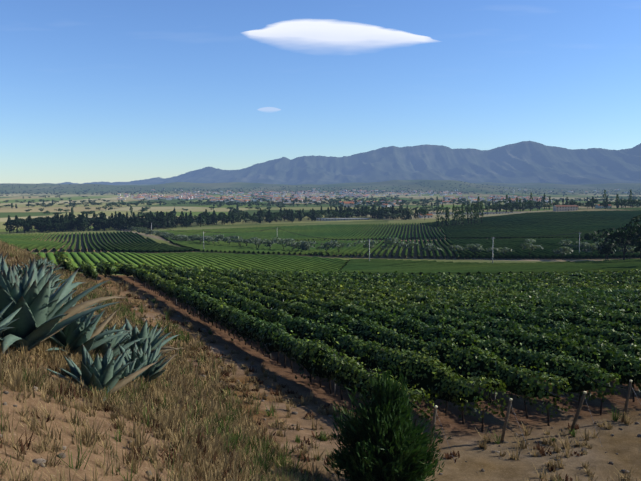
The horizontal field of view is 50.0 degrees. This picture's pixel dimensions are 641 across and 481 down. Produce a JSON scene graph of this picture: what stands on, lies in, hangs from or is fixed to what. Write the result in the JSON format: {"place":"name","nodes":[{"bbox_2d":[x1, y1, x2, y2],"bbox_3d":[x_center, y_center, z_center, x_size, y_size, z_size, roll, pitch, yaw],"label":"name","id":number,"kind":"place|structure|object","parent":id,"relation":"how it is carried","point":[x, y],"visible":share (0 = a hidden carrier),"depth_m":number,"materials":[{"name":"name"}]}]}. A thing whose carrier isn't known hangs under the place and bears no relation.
{"place":"outdoors","nodes":[
{"label":"outdoors","id":0,"kind":"place"},
{"bbox_2d":[0,180,640,480],"bbox_3d":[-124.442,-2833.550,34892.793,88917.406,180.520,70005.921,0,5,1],"label":"ground","id":1,"kind":"structure","parent":0,"point":[624,443],"depth_m":28.01,"materials":[{"name":"brown soil"}]},
{"bbox_2d":[0,252,183,401],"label":"agave plants","id":2,"kind":"object","parent":1,"relation":"on","point":[36,309],"visible":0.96,"depth_m":17.56,"materials":[{"name":"green plant"}]},
{"bbox_2d":[0,240,640,480],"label":"dry grass","id":3,"kind":"structure","parent":1,"relation":"on","point":[229,436],"depth_m":18.02,"materials":[{"name":"beige plant"}]},
{"bbox_2d":[0,210,640,275],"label":"vine rows","id":4,"kind":"object","parent":1,"relation":"on","point":[519,229],"visible":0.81,"depth_m":313.94,"materials":[{"name":"green plant"}]},
{"bbox_2d":[0,259,640,476],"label":"stones","id":5,"kind":"object","parent":1,"relation":"on","point":[37,461],"visible":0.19,"depth_m":22.59,"materials":[{"name":"stone"}]},
{"bbox_2d":[0,181,640,215],"bbox_3d":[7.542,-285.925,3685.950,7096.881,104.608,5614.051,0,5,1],"label":"plain trees","id":6,"kind":"object","parent":1,"relation":"on","point":[280,204],"materials":[{"name":"green plant"}]},
{"bbox_2d":[2,189,640,259],"bbox_3d":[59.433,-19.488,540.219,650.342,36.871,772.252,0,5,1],"label":"trees","id":7,"kind":"object","parent":1,"relation":"on","point":[612,243],"depth_m":592.75,"materials":[{"name":"green plant"}]},
{"bbox_2d":[54,248,640,423],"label":"vine leaves","id":8,"kind":"object","parent":1,"relation":"on","point":[498,287],"visible":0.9,"depth_m":41.86,"materials":[{"name":"green plant"}]},
{"bbox_2d":[65,270,634,445],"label":"posts","id":9,"kind":"object","parent":1,"relation":"on","point":[580,403],"visible":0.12,"depth_m":24.99,"materials":[{"name":"wood"}]},
{"bbox_2d":[60,257,640,409],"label":"vine row","id":10,"kind":"object","parent":1,"relation":"on","point":[424,382],"visible":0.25,"depth_m":34.40,"materials":[{"name":"green plant"}]},
{"bbox_2d":[140,221,580,262],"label":"utility poles","id":11,"kind":"object","parent":1,"relation":"on","point":[367,239],"visible":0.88,"depth_m":265.97,"materials":[{"name":"grey wood"}]},
{"bbox_2d":[117,188,626,220],"bbox_3d":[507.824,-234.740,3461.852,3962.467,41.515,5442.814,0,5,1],"label":"village houses","id":12,"kind":"structure","parent":1,"relation":"on","point":[189,196],"depth_m":2738.89,"materials":[{"name":"white concrete"}]},
{"bbox_2d":[323,364,450,480],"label":"shrub","id":13,"kind":"object","parent":1,"relation":"on","point":[395,399],"depth_m":16.74,"materials":[{"name":"green plant"}]},
{"bbox_2d":[0,0,640,183],"label":"sky","id":14,"kind":"structure","parent":0,"point":[111,91],"materials":[{"name":"blue"}]},
{"bbox_2d":[57,141,640,184],"bbox_3d":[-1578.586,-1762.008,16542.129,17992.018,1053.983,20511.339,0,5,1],"label":"mountains","id":15,"kind":"structure","parent":0,"point":[527,162],"depth_m":14444.48,"materials":[{"name":"stone"}]},
{"bbox_2d":[88,270,639,463],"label":"vine stake wires","id":16,"kind":"object","parent":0,"point":[510,399],"visible":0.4,"depth_m":25.26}
]}

